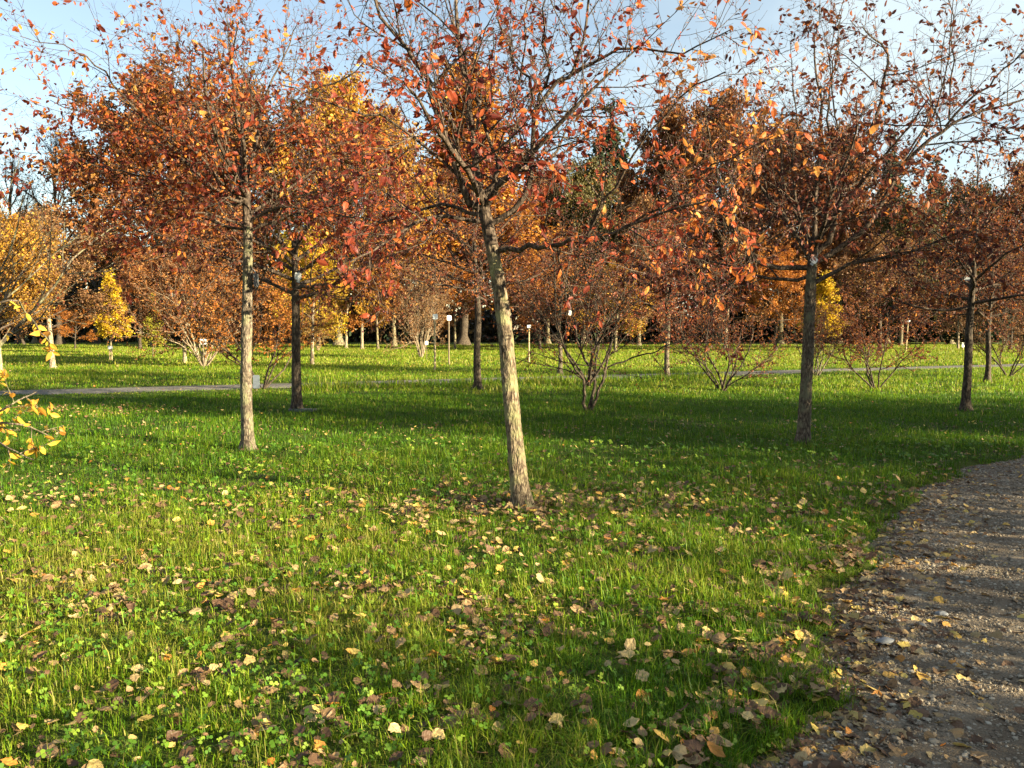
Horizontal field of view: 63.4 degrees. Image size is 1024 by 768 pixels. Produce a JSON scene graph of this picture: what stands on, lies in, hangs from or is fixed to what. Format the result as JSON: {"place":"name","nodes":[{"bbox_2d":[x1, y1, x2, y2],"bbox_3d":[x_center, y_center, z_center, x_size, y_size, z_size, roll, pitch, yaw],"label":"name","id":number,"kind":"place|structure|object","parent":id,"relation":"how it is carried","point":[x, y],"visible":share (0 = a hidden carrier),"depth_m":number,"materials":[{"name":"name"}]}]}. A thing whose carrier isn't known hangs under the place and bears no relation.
{"place":"outdoors","nodes":[
{"label":"outdoors","id":0,"kind":"place"},
{"bbox_2d":[0,330,1023,767],"bbox_3d":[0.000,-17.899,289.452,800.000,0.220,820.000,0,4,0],"label":"ground","id":1,"kind":"structure","parent":0,"point":[60,732],"depth_m":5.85,"materials":[{"name":"green plant"}]},
{"bbox_2d":[0,299,65,471],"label":"shrub","id":2,"kind":"object","parent":1,"relation":"on","point":[4,375],"visible":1,"depth_m":5.11,"materials":[{"name":"yellow plant"}]},
{"bbox_2d":[0,192,70,370],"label":"park tree","id":3,"kind":"object","parent":1,"relation":"on","point":[23,251],"visible":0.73,"depth_m":26.69,"materials":[{"name":"yellow plant"}]},
{"bbox_2d":[0,199,79,342],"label":"broadleaf tree","id":4,"kind":"object","parent":1,"relation":"on","point":[34,340],"depth_m":90.34,"materials":[{"name":"brown plant"}]},
{"bbox_2d":[0,138,80,343],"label":"bare tree","id":5,"kind":"object","parent":1,"relation":"on","point":[22,341],"visible":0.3,"depth_m":80.79,"materials":[{"name":"brown plant"}]},
{"bbox_2d":[0,115,114,344],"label":"bare tree","id":6,"kind":"object","parent":1,"relation":"on","point":[60,340],"visible":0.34,"depth_m":76.39,"materials":[{"name":"brown plant"}]},
{"bbox_2d":[0,199,121,368],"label":"park tree","id":7,"kind":"object","parent":1,"relation":"on","point":[78,264],"visible":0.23,"depth_m":33.14,"materials":[{"name":"orange plant"}]},
{"bbox_2d":[27,152,116,342],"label":"tree","id":8,"kind":"object","parent":1,"relation":"on","point":[96,286],"visible":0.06,"depth_m":87.45,"materials":[{"name":"brown plant"}]},
{"bbox_2d":[50,304,99,348],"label":"park tree","id":9,"kind":"object","parent":1,"relation":"on","point":[65,328],"visible":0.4,"depth_m":60.08,"materials":[{"name":"orange plant"}]},
{"bbox_2d":[0,126,210,347],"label":"tree","id":10,"kind":"object","parent":1,"relation":"on","point":[24,319],"visible":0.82,"depth_m":13.19,"materials":[{"name":"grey plant"}]},
{"bbox_2d":[108,346,112,360],"bbox_3d":[-19.487,-1.462,40.252,0.240,0.780,0.060,0,4,0],"label":"sign","id":11,"kind":"object","parent":1,"relation":"on","point":[110,347],"visible":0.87,"depth_m":40.24,"materials":[{"name":"brown wood"}]},
{"bbox_2d":[90,268,135,352],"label":"columnar tree","id":12,"kind":"object","parent":1,"relation":"on","point":[105,327],"visible":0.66,"depth_m":50.60,"materials":[{"name":"yellow plant"}]},
{"bbox_2d":[91,244,170,348],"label":"park tree","id":13,"kind":"object","parent":1,"relation":"on","point":[136,270],"visible":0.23,"depth_m":62.05,"materials":[{"name":"orange plant"}]},
{"bbox_2d":[27,45,262,346],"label":"broadleaf tree","id":14,"kind":"object","parent":1,"relation":"on","point":[72,223],"visible":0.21,"depth_m":68.89,"materials":[{"name":"brown plant"}]},
{"bbox_2d":[138,295,168,356],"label":"columnar tree","id":15,"kind":"object","parent":1,"relation":"on","point":[153,332],"visible":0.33,"depth_m":44.09,"materials":[{"name":"yellow plant"}]},
{"bbox_2d":[84,237,288,366],"bbox_3d":[-12.810,-3.292,34.087,7.312,5.258,6.867,0,4,7],"label":"shrub","id":16,"kind":"object","parent":1,"relation":"on","point":[183,327],"visible":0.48,"depth_m":33.20,"materials":[{"name":"brown plant"}]},
{"bbox_2d":[135,224,242,362],"bbox_3d":[-14.460,-3.974,36.876,4.545,6.280,4.510,-3,5,-42],"label":"park tree","id":17,"kind":"object","parent":1,"relation":"on","point":[153,261],"visible":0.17,"depth_m":35.82,"materials":[{"name":"orange plant"}]},
{"bbox_2d":[0,0,470,452],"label":"crab apple tree","id":18,"kind":"object","parent":1,"relation":"on","point":[244,183],"visible":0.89,"depth_m":10.23,"materials":[{"name":"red plant"}]},
{"bbox_2d":[252,268,258,286],"bbox_3d":[-3.315,-1.376,10.639,0.065,0.252,0.160,0,4,4],"label":"tree tag","id":19,"kind":"object","parent":18,"relation":"hanging from","point":[255,279],"visible":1,"depth_m":10.64,"materials":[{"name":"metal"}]},
{"bbox_2d":[163,79,321,343],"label":"broadleaf tree","id":20,"kind":"object","parent":1,"relation":"on","point":[255,201],"visible":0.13,"depth_m":74.20,"materials":[{"name":"orange plant"}]},
{"bbox_2d":[152,240,346,388],"bbox_3d":[-6.702,-1.789,21.476,3.757,3.964,4.366,2,4,27],"label":"shrub","id":21,"kind":"object","parent":1,"relation":"on","point":[281,319],"visible":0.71,"depth_m":21.09,"materials":[{"name":"orange plant"}]},
{"bbox_2d":[253,375,259,390],"bbox_3d":[-6.465,0.001,20.982,0.170,0.458,0.032,0,4,0],"label":"label stake","id":22,"kind":"object","parent":1,"relation":"on","point":[256,381],"visible":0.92,"depth_m":20.96,"materials":[{"name":"white plastic"}]},
{"bbox_2d":[86,82,477,408],"bbox_3d":[-4.089,-2.581,15.434,6.948,6.314,6.118,-2,4,-23],"label":"crab apple tree","id":23,"kind":"object","parent":1,"relation":"on","point":[296,298],"visible":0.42,"depth_m":15.39,"materials":[{"name":"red plant"}]},
{"bbox_2d":[294,269,301,282],"bbox_3d":[-4.006,-2.036,15.552,0.125,0.266,0.065,6,4,0],"label":"tree tag","id":24,"kind":"object","parent":23,"relation":"hanging from","point":[297,275],"visible":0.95,"depth_m":15.52,"materials":[{"name":"white plastic"}]},
{"bbox_2d":[288,408,316,411],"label":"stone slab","id":25,"kind":"structure","parent":1,"relation":"on","point":[301,409],"depth_m":15.52,"materials":[{"name":"grey stone"}]},
{"bbox_2d":[263,219,351,363],"bbox_3d":[-8.734,-4.015,35.868,3.987,6.531,4.018,-1,4,-9],"label":"park tree","id":26,"kind":"object","parent":1,"relation":"on","point":[302,262],"visible":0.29,"depth_m":35.25,"materials":[{"name":"yellow plant"}]},
{"bbox_2d":[300,300,340,350],"bbox_3d":[-12.998,-4.056,55.164,3.179,3.895,3.385,-2,4,-24],"label":"shrub","id":27,"kind":"object","parent":1,"relation":"on","point":[317,333],"visible":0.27,"depth_m":55.02,"materials":[{"name":"yellow plant"}]},
{"bbox_2d":[263,64,404,345],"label":"broadleaf tree","id":28,"kind":"object","parent":1,"relation":"on","point":[330,113],"visible":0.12,"depth_m":71.59,"materials":[{"name":"orange plant"}]},
{"bbox_2d":[317,262,383,347],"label":"park tree","id":29,"kind":"object","parent":1,"relation":"on","point":[346,333],"visible":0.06,"depth_m":63.12,"materials":[{"name":"orange plant"}]},
{"bbox_2d":[316,240,391,348],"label":"park tree","id":30,"kind":"object","parent":1,"relation":"on","point":[361,310],"visible":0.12,"depth_m":59.45,"materials":[{"name":"orange plant"}]},
{"bbox_2d":[339,258,404,349],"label":"park tree","id":31,"kind":"object","parent":1,"relation":"on","point":[350,316],"visible":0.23,"depth_m":59.67,"materials":[{"name":"orange plant"}]},
{"bbox_2d":[346,89,447,345],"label":"broadleaf tree","id":32,"kind":"object","parent":1,"relation":"on","point":[421,204],"visible":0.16,"depth_m":67.99,"materials":[{"name":"orange plant"}]},
{"bbox_2d":[368,253,459,356],"bbox_3d":[-5.018,-4.347,44.079,4.769,6.086,5.078,3,5,33],"label":"shrub","id":33,"kind":"object","parent":1,"relation":"on","point":[415,323],"visible":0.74,"depth_m":43.72,"materials":[{"name":"brown plant"}]},
{"bbox_2d":[433,314,437,369],"bbox_3d":[-2.868,-1.521,30.840,0.210,2.160,0.098,-2,4,-29],"label":"label post","id":34,"kind":"object","parent":1,"relation":"on","point":[435,316],"visible":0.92,"depth_m":30.81,"materials":[{"name":"brown wood"}]},
{"bbox_2d":[447,316,450,365],"bbox_3d":[-2.658,-1.799,34.913,0.200,2.160,0.099,-2,4,-29],"label":"label post","id":35,"kind":"object","parent":1,"relation":"on","point":[448,318],"visible":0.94,"depth_m":34.89,"materials":[{"name":"brown wood"}]},
{"bbox_2d":[430,258,491,348],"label":"park tree","id":36,"kind":"object","parent":1,"relation":"on","point":[457,299],"visible":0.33,"depth_m":62.45,"materials":[{"name":"orange plant"}]},
{"bbox_2d":[388,44,567,344],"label":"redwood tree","id":37,"kind":"object","parent":1,"relation":"on","point":[463,338],"visible":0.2,"depth_m":73.69,"materials":[{"name":"orange plant"}]},
{"bbox_2d":[363,107,612,390],"bbox_3d":[-1.145,-3.416,21.518,5.912,7.212,6.050,3,5,40],"label":"crab apple tree","id":38,"kind":"object","parent":1,"relation":"on","point":[476,258],"visible":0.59,"depth_m":21.02,"materials":[{"name":"orange plant"}]},
{"bbox_2d":[0,348,1023,767],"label":"leaf litter","id":39,"kind":"object","parent":1,"relation":"on","point":[688,750],"visible":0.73,"depth_m":4.48,"materials":[{"name":"plant"}]},
{"bbox_2d":[678,764,691,767],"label":"fallen leaf","id":40,"kind":"object","parent":39,"relation":"on","point":[682,766],"visible":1,"depth_m":2.90,"materials":[{"name":"beige plant"}]},
{"bbox_2d":[0,434,1023,767],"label":"clover","id":41,"kind":"object","parent":1,"relation":"on","point":[284,684],"visible":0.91,"depth_m":4.52,"materials":[{"name":"green plant"}]},
{"bbox_2d":[0,226,1023,342],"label":"undergrowth","id":42,"kind":"object","parent":1,"relation":"on","point":[488,329],"visible":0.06,"depth_m":95.04,"materials":[{"name":"brown plant"}]},
{"bbox_2d":[527,325,530,361],"bbox_3d":[0.779,-1.800,37.919,0.170,1.807,0.086,0,4,0],"label":"label post","id":43,"kind":"object","parent":1,"relation":"on","point":[528,326],"visible":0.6,"depth_m":37.90,"materials":[{"name":"brown wood"}]},
{"bbox_2d":[507,250,577,349],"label":"park tree","id":44,"kind":"object","parent":1,"relation":"on","point":[538,284],"visible":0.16,"depth_m":59.70,"materials":[{"name":"orange plant"}]},
{"bbox_2d":[209,0,883,511],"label":"crab apple tree","id":45,"kind":"object","parent":1,"relation":"on","point":[527,164],"visible":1,"depth_m":6.58,"materials":[{"name":"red plant"}]},
{"bbox_2d":[522,169,587,343],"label":"broadleaf tree","id":46,"kind":"object","parent":1,"relation":"on","point":[556,185],"visible":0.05,"depth_m":81.55,"materials":[{"name":"brown plant"}]},
{"bbox_2d":[507,215,635,374],"bbox_3d":[1.988,-3.091,28.646,4.610,5.623,4.717,0,4,2],"label":"crab apple tree","id":47,"kind":"object","parent":1,"relation":"on","point":[548,312],"visible":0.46,"depth_m":28.53,"materials":[{"name":"red plant"}]},
{"bbox_2d":[530,152,628,343],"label":"broadleaf tree","id":48,"kind":"object","parent":1,"relation":"on","point":[577,176],"visible":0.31,"depth_m":75.69,"materials":[{"name":"brown plant"}]},
{"bbox_2d":[473,156,751,410],"bbox_3d":[1.745,-1.958,15.175,3.622,5.126,3.904,-3,5,-36],"label":"shrub","id":49,"kind":"object","parent":1,"relation":"on","point":[593,373],"visible":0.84,"depth_m":15.42,"materials":[{"name":"brown plant"}]},
{"bbox_2d":[552,98,678,341],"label":"conifer tree","id":50,"kind":"object","parent":1,"relation":"on","point":[616,161],"visible":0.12,"depth_m":92.72,"materials":[{"name":"green plant"}]},
{"bbox_2d":[573,258,659,350],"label":"park tree","id":51,"kind":"object","parent":1,"relation":"on","point":[624,327],"visible":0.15,"depth_m":54.56,"materials":[{"name":"orange plant"}]},
{"bbox_2d":[599,189,681,345],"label":"broadleaf tree","id":52,"kind":"object","parent":1,"relation":"on","point":[645,201],"visible":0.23,"depth_m":72.28,"materials":[{"name":"brown plant"}]},
{"bbox_2d":[646,758,652,766],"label":"fallen leaf","id":53,"kind":"object","parent":1,"relation":"on","point":[649,762],"visible":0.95,"depth_m":2.92,"materials":[{"name":"beige plant"}]},
{"bbox_2d":[604,78,719,343],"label":"broadleaf tree","id":54,"kind":"object","parent":1,"relation":"on","point":[626,198],"visible":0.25,"depth_m":83.66,"materials":[{"name":"orange plant"}]},
{"bbox_2d":[569,200,768,376],"bbox_3d":[5.123,-3.022,26.465,5.572,5.750,6.328,-3,5,-42],"label":"crab apple tree","id":55,"kind":"object","parent":1,"relation":"on","point":[666,355],"visible":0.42,"depth_m":26.30,"materials":[{"name":"red plant"}]},
{"bbox_2d":[659,78,797,344],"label":"broadleaf tree","id":56,"kind":"object","parent":1,"relation":"on","point":[715,134],"visible":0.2,"depth_m":77.35,"materials":[{"name":"orange plant"}]},
{"bbox_2d":[685,232,785,348],"bbox_3d":[15.338,-6.772,60.361,6.946,8.791,6.999,-2,4,-26],"label":"park tree","id":57,"kind":"object","parent":1,"relation":"on","point":[737,255],"visible":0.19,"depth_m":59.53,"materials":[{"name":"brown plant"}]},
{"bbox_2d":[647,284,824,390],"bbox_3d":[5.452,-1.271,21.263,4.482,2.972,3.287,-2,4,-29],"label":"shrub","id":58,"kind":"object","parent":1,"relation":"on","point":[725,340],"visible":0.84,"depth_m":21.28,"materials":[{"name":"brown plant"}]},
{"bbox_2d":[730,237,820,350],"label":"park tree","id":59,"kind":"object","parent":1,"relation":"on","point":[785,303],"visible":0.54,"depth_m":57.18,"materials":[{"name":"orange plant"}]},
{"bbox_2d":[726,116,846,343],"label":"broadleaf tree","id":60,"kind":"object","parent":1,"relation":"on","point":[797,258],"visible":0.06,"depth_m":80.92,"materials":[{"name":"brown plant"}]},
{"bbox_2d":[611,0,1023,444],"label":"crab apple tree","id":61,"kind":"object","parent":1,"relation":"on","point":[827,208],"visible":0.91,"depth_m":10.74,"materials":[{"name":"brown plant"}]},
{"bbox_2d":[810,253,817,265],"bbox_3d":[4.009,-1.662,10.996,0.090,0.193,0.065,34,3,-2],"label":"tree tag","id":62,"kind":"object","parent":61,"relation":"hanging from","point":[812,263],"visible":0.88,"depth_m":10.97,"materials":[{"name":"white plastic"}]},
{"bbox_2d":[796,270,847,351],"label":"columnar tree","id":63,"kind":"object","parent":1,"relation":"on","point":[824,288],"visible":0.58,"depth_m":54.88,"materials":[{"name":"yellow plant"}]},
{"bbox_2d":[771,287,878,376],"bbox_3d":[10.024,-1.766,27.043,2.958,3.147,3.508,-2,4,-25],"label":"shrub","id":64,"kind":"object","parent":1,"relation":"on","point":[819,327],"visible":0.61,"depth_m":26.79,"materials":[{"name":"red plant"}]},
{"bbox_2d":[786,120,892,343],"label":"broadleaf tree","id":65,"kind":"object","parent":1,"relation":"on","point":[823,265],"visible":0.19,"depth_m":75.91,"materials":[{"name":"orange plant"}]},
{"bbox_2d":[790,222,922,343],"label":"conifer tree","id":66,"kind":"object","parent":1,"relation":"on","point":[890,324],"visible":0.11,"depth_m":82.14,"materials":[{"name":"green plant"}]},
{"bbox_2d":[851,130,906,342],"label":"conifer tree","id":67,"kind":"object","parent":1,"relation":"on","point":[897,186],"visible":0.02,"depth_m":89.91,"materials":[{"name":"green plant"}]},
{"bbox_2d":[828,229,939,348],"bbox_3d":[26.630,-6.835,59.872,7.854,9.043,7.794,-3,5,-39],"label":"park tree","id":68,"kind":"object","parent":1,"relation":"on","point":[879,248],"visible":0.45,"depth_m":59.30,"materials":[{"name":"brown plant"}]},
{"bbox_2d":[814,277,955,388],"bbox_3d":[9.545,-1.306,21.928,3.271,2.930,3.916,-1,4,-12],"label":"shrub","id":69,"kind":"object","parent":1,"relation":"on","point":[856,340],"visible":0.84,"depth_m":21.52,"materials":[{"name":"brown plant"}]},
{"bbox_2d":[853,188,947,344],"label":"broadleaf tree","id":70,"kind":"object","parent":1,"relation":"on","point":[884,228],"visible":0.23,"depth_m":72.27,"materials":[{"name":"brown plant"}]},
{"bbox_2d":[825,105,1023,410],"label":"crab apple tree","id":71,"kind":"object","parent":1,"relation":"on","point":[970,271],"visible":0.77,"depth_m":15.89,"materials":[{"name":"red plant"}]},
{"bbox_2d":[918,153,949,342],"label":"conifer tree","id":72,"kind":"object","parent":1,"relation":"on","point":[931,177],"visible":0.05,"depth_m":94.14,"materials":[{"name":"green plant"}]},
{"bbox_2d":[882,192,1023,381],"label":"crab apple tree","id":73,"kind":"object","parent":1,"relation":"on","point":[988,317],"visible":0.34,"depth_m":23.96,"materials":[{"name":"red plant"}]},
{"bbox_2d":[898,226,1016,343],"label":"conifer tree","id":74,"kind":"object","parent":1,"relation":"on","point":[944,335],"visible":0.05,"depth_m":81.86,"materials":[{"name":"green plant"}]},
{"bbox_2d":[930,268,987,348],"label":"park tree","id":75,"kind":"object","parent":1,"relation":"on","point":[957,320],"visible":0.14,"depth_m":62.83,"materials":[{"name":"brown plant"}]},
{"bbox_2d":[923,169,1023,342],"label":"broadleaf tree","id":76,"kind":"object","parent":1,"relation":"on","point":[956,199],"visible":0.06,"depth_m":77.42,"materials":[{"name":"brown plant"}]},
{"bbox_2d":[938,287,1023,376],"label":"shrub","id":77,"kind":"object","parent":1,"relation":"on","point":[1020,345],"visible":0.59,"depth_m":26.46,"materials":[{"name":"brown plant"}]},
{"bbox_2d":[962,248,1023,349],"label":"park tree","id":78,"kind":"object","parent":1,"relation":"on","point":[1017,324],"visible":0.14,"depth_m":59.88,"materials":[{"name":"brown plant"}]},
{"bbox_2d":[963,157,1023,310],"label":"broadleaf tree","id":79,"kind":"object","parent":1,"relation":"on","point":[1021,206],"visible":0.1,"depth_m":75.97,"materials":[{"name":"brown plant"}]},
{"bbox_2d":[0,364,1023,394],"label":"path","id":80,"kind":"structure","parent":0,"point":[145,389],"depth_m":22.55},
{"bbox_2d":[0,0,1023,329],"label":"sky","id":81,"kind":"structure","parent":0,"point":[43,12],"materials":[{"name":"blue"}]},
{"bbox_2d":[747,455,1023,767],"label":"path","id":82,"kind":"structure","parent":0,"point":[974,714],"depth_m":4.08,"materials":[{"name":"grey gravel"}]},
{"bbox_2d":[875,637,894,644],"bbox_3d":[1.914,1.318,4.250,0.112,0.043,0.060,-1,4,-19],"label":"stone","id":83,"kind":"object","parent":82,"relation":"on","point":[885,640],"visible":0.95,"depth_m":4.23,"materials":[{"name":"white stone"}]},
{"bbox_2d":[935,611,948,615],"bbox_3d":[2.426,1.297,4.681,0.070,0.030,0.056,0,4,1],"label":"stone","id":84,"kind":"object","parent":82,"relation":"on","point":[942,613],"visible":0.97,"depth_m":4.67,"materials":[{"name":"white stone"}]}
]}

